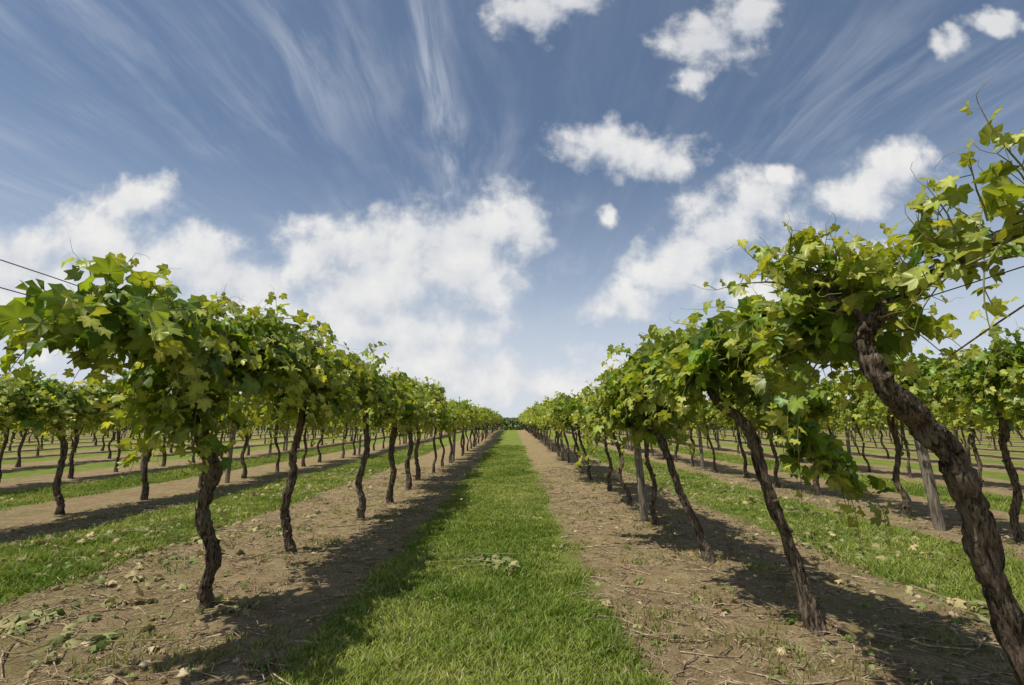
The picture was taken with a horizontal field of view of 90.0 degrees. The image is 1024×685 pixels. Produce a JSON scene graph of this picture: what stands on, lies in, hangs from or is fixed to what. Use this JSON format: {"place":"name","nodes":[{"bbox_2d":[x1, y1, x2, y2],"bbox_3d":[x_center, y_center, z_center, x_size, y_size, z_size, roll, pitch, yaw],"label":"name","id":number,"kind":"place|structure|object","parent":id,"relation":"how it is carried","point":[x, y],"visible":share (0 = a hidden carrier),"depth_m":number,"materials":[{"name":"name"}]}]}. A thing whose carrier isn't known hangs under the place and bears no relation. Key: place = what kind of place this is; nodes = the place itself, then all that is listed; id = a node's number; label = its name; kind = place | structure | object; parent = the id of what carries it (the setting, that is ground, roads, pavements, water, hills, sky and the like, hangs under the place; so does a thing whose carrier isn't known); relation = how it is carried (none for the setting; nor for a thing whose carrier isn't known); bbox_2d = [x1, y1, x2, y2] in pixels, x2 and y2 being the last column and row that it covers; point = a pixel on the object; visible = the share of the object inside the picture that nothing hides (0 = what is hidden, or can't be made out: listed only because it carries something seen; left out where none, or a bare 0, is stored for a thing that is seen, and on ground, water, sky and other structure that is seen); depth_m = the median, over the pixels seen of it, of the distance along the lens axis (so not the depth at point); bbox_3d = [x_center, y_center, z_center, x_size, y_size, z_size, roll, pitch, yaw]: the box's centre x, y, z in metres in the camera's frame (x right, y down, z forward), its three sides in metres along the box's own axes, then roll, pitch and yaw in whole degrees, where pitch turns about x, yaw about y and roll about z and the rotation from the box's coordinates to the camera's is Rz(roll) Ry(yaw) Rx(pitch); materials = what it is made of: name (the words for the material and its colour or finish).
{"place":"outdoors","nodes":[
{"label":"outdoors","id":0,"kind":"place"},
{"bbox_2d":[0,429,1023,684],"bbox_3d":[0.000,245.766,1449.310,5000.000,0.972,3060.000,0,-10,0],"label":"ground","id":1,"kind":"structure","parent":0,"point":[92,463],"depth_m":4.23,"materials":[{"name":"brown soil"}]},
{"bbox_2d":[0,374,76,450],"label":"grapevine","id":2,"kind":"object","parent":1,"relation":"on","point":[16,400],"visible":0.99,"depth_m":5.79,"materials":[{"name":"green plant"}]},
{"bbox_2d":[1,358,135,514],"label":"grapevine","id":3,"kind":"object","parent":1,"relation":"on","point":[85,400],"visible":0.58,"depth_m":6.59,"materials":[{"name":"green plant"}]},
{"bbox_2d":[96,369,193,499],"bbox_3d":[-5.727,1.427,8.052,1.354,2.145,2.083,1,-9,-4],"label":"grapevine","id":4,"kind":"object","parent":1,"relation":"on","point":[145,483],"visible":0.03,"depth_m":7.91,"materials":[{"name":"green plant"}]},
{"bbox_2d":[0,240,348,609],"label":"grapevine","id":5,"kind":"object","parent":1,"relation":"on","point":[191,352],"visible":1,"depth_m":2.75,"materials":[{"name":"green plant"}]},
{"bbox_2d":[193,395,252,487],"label":"grapevine","id":6,"kind":"object","parent":1,"relation":"on","point":[202,474],"visible":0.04,"depth_m":9.53,"materials":[{"name":"green plant"}]},
{"bbox_2d":[225,421,234,482],"bbox_3d":[-5.706,2.094,10.397,0.113,1.572,0.091,0,-10,0],"label":"wooden post","id":7,"kind":"object","parent":1,"relation":"on","point":[228,471],"visible":0.45,"depth_m":10.34,"materials":[{"name":"grey wood"}]},
{"bbox_2d":[226,394,274,478],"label":"grapevine","id":8,"kind":"object","parent":1,"relation":"on","point":[244,472],"visible":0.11,"depth_m":11.08,"materials":[{"name":"green plant"}]},
{"bbox_2d":[248,408,315,471],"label":"grapevine","id":9,"kind":"object","parent":1,"relation":"on","point":[283,426],"visible":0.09,"depth_m":12.41,"materials":[{"name":"green plant"}]},
{"bbox_2d":[216,334,391,554],"bbox_3d":[-1.850,0.923,4.694,1.435,2.042,2.172,0,-10,0],"label":"grapevine","id":10,"kind":"object","parent":1,"relation":"on","point":[346,390],"visible":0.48,"depth_m":4.54,"materials":[{"name":"green plant"}]},
{"bbox_2d":[328,343,417,520],"bbox_3d":[-1.873,1.113,6.380,1.320,2.234,2.130,-2,-10,10],"label":"grapevine","id":11,"kind":"object","parent":1,"relation":"on","point":[383,392],"visible":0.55,"depth_m":6.30,"materials":[{"name":"green plant"}]},
{"bbox_2d":[359,372,435,503],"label":"grapevine","id":12,"kind":"object","parent":1,"relation":"on","point":[411,416],"visible":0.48,"depth_m":7.58,"materials":[{"name":"green plant"}]},
{"bbox_2d":[0,259,439,402],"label":"trellis wire","id":13,"kind":"object","parent":12,"relation":"on","point":[47,275],"visible":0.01,"depth_m":2.04,"materials":[{"name":"grey metal"}]},
{"bbox_2d":[382,380,441,490],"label":"grapevine","id":14,"kind":"object","parent":1,"relation":"on","point":[408,485],"visible":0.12,"depth_m":9.21,"materials":[{"name":"green plant"}]},
{"bbox_2d":[391,367,448,479],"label":"grapevine","id":15,"kind":"object","parent":1,"relation":"on","point":[435,390],"visible":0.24,"depth_m":10.78,"materials":[{"name":"green plant"}]},
{"bbox_2d":[371,548,494,631],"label":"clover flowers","id":16,"kind":"object","parent":1,"relation":"on","point":[422,591],"visible":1,"depth_m":3.31,"materials":[{"name":"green plant"}]},
{"bbox_2d":[420,398,457,472],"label":"grapevine","id":17,"kind":"object","parent":1,"relation":"on","point":[445,418],"visible":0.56,"depth_m":12.29,"materials":[{"name":"green plant"}]},
{"bbox_2d":[427,402,465,467],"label":"grapevine","id":18,"kind":"object","parent":1,"relation":"on","point":[453,409],"visible":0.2,"depth_m":13.71,"materials":[{"name":"green plant"}]},
{"bbox_2d":[7,467,963,680],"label":"weeds","id":19,"kind":"object","parent":1,"relation":"on","point":[262,668],"visible":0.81,"depth_m":2.94,"materials":[{"name":"green plant"}]},
{"bbox_2d":[0,453,1015,684],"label":"cut vine leaves","id":20,"kind":"object","parent":1,"relation":"on","point":[104,641],"visible":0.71,"depth_m":3.71,"materials":[{"name":"green plant"}]},
{"bbox_2d":[2,468,1018,684],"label":"soil clods","id":21,"kind":"object","parent":1,"relation":"on","point":[681,674],"visible":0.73,"depth_m":3.24,"materials":[{"name":"brown soil"}]},
{"bbox_2d":[0,467,1023,684],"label":"twig litter","id":22,"kind":"object","parent":1,"relation":"on","point":[985,636],"visible":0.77,"depth_m":3.37,"materials":[{"name":"brown wood"}]},
{"bbox_2d":[0,373,1023,486],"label":"distant grapevines","id":23,"kind":"object","parent":1,"relation":"on","point":[480,417],"visible":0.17,"depth_m":17.25,"materials":[{"name":"green plant"}]},
{"bbox_2d":[0,287,34,297],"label":"trellis wire","id":24,"kind":"object","parent":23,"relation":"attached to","point":[17,292],"depth_m":1.93,"materials":[{"name":"grey metal"}]},
{"bbox_2d":[10,417,1022,429],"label":"hedgerow","id":25,"kind":"object","parent":1,"relation":"on","point":[507,423],"visible":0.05,"depth_m":78.23,"materials":[{"name":"green plant"}]},
{"bbox_2d":[544,389,586,473],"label":"grapevine","id":26,"kind":"object","parent":1,"relation":"on","point":[560,397],"visible":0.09,"depth_m":12.20,"materials":[{"name":"green plant"}]},
{"bbox_2d":[549,396,582,458],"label":"grapevine","id":27,"kind":"object","parent":1,"relation":"on","point":[576,455],"depth_m":13.35,"materials":[{"name":"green plant"}]},
{"bbox_2d":[545,392,593,480],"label":"grapevine","id":28,"kind":"object","parent":1,"relation":"on","point":[570,404],"visible":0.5,"depth_m":10.48,"materials":[{"name":"green plant"}]},
{"bbox_2d":[571,377,620,491],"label":"grapevine","id":29,"kind":"object","parent":1,"relation":"on","point":[593,395],"visible":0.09,"depth_m":8.93,"materials":[{"name":"green plant"}]},
{"bbox_2d":[572,391,631,506],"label":"grapevine","id":30,"kind":"object","parent":1,"relation":"on","point":[620,480],"visible":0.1,"depth_m":7.53,"materials":[{"name":"green plant"}]},
{"bbox_2d":[591,363,671,524],"bbox_3d":[1.468,1.129,6.029,1.018,2.082,1.945,0,-10,0],"label":"grapevine","id":31,"kind":"object","parent":1,"relation":"on","point":[654,518],"visible":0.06,"depth_m":5.86,"materials":[{"name":"green plant"}]},
{"bbox_2d":[633,439,647,519],"bbox_3d":[1.571,1.446,6.357,0.191,1.575,0.095,-2,-10,10],"label":"wooden post","id":32,"kind":"object","parent":1,"relation":"on","point":[641,488],"visible":0.52,"depth_m":6.27,"materials":[{"name":"grey wood"}]},
{"bbox_2d":[560,334,746,563],"bbox_3d":[1.415,0.945,4.807,1.406,2.045,2.085,5,-11,-28],"label":"grapevine","id":33,"kind":"object","parent":1,"relation":"on","point":[610,410],"visible":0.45,"depth_m":4.74,"materials":[{"name":"green plant"}]},
{"bbox_2d":[683,398,727,472],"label":"grapevine","id":34,"kind":"object","parent":1,"relation":"on","point":[715,470],"visible":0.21,"depth_m":12.38,"materials":[{"name":"green plant"}]},
{"bbox_2d":[701,392,753,478],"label":"grapevine","id":35,"kind":"object","parent":1,"relation":"on","point":[712,410],"visible":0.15,"depth_m":11.00,"materials":[{"name":"green plant"}]},
{"bbox_2d":[622,293,894,635],"bbox_3d":[1.401,0.688,3.118,1.390,1.974,1.896,4,-11,-25],"label":"grapevine","id":36,"kind":"object","parent":1,"relation":"on","point":[680,369],"visible":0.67,"depth_m":3.03,"materials":[{"name":"green plant"}]},
{"bbox_2d":[596,220,1023,394],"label":"trellis wire","id":37,"kind":"object","parent":36,"relation":"on","point":[959,246],"depth_m":1.52,"materials":[{"name":"grey metal"}]},
{"bbox_2d":[720,392,819,487],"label":"grapevine","id":38,"kind":"object","parent":1,"relation":"on","point":[777,483],"visible":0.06,"depth_m":9.36,"materials":[{"name":"green plant"}]},
{"bbox_2d":[772,369,867,496],"bbox_3d":[4.925,1.485,8.391,1.325,2.142,2.040,-2,-10,2],"label":"grapevine","id":39,"kind":"object","parent":1,"relation":"on","point":[819,409],"visible":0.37,"depth_m":8.14,"materials":[{"name":"green plant"}]},
{"bbox_2d":[692,77,1023,684],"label":"grapevine","id":40,"kind":"object","parent":1,"relation":"on","point":[850,305],"visible":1,"depth_m":1.91,"materials":[{"name":"green plant"}]},
{"bbox_2d":[911,266,1023,302],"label":"trellis wire","id":41,"kind":"object","parent":40,"relation":"attached to","point":[974,282],"visible":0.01,"depth_m":1.66,"materials":[{"name":"grey metal"}]},
{"bbox_2d":[826,341,976,517],"bbox_3d":[4.898,1.115,6.567,1.380,2.295,2.221,-4,-10,23],"label":"grapevine","id":42,"kind":"object","parent":1,"relation":"on","point":[868,400],"visible":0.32,"depth_m":6.54,"materials":[{"name":"green plant"}]},
{"bbox_2d":[913,437,946,530],"bbox_3d":[4.661,1.347,5.780,0.233,1.580,0.110,-4,-10,23],"label":"wooden post","id":43,"kind":"object","parent":1,"relation":"on","point":[932,495],"visible":0.51,"depth_m":5.69,"materials":[{"name":"grey wood"}]},
{"bbox_2d":[880,320,1023,544],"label":"grapevine","id":44,"kind":"object","parent":1,"relation":"on","point":[981,379],"visible":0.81,"depth_m":4.97,"materials":[{"name":"green plant"}]},
{"bbox_2d":[994,358,1023,423],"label":"grapevine","id":45,"kind":"object","parent":44,"relation":"part of","point":[1017,384],"visible":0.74,"depth_m":4.53,"materials":[{"name":"green plant"}]},
{"bbox_2d":[0,444,1023,684],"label":"grass","id":46,"kind":"structure","parent":0,"point":[511,641],"depth_m":3.81,"materials":[{"name":"green plant"}]},
{"bbox_2d":[0,0,1023,428],"label":"sky","id":47,"kind":"structure","parent":0,"point":[498,195],"materials":[{"name":"blue"}]}
]}

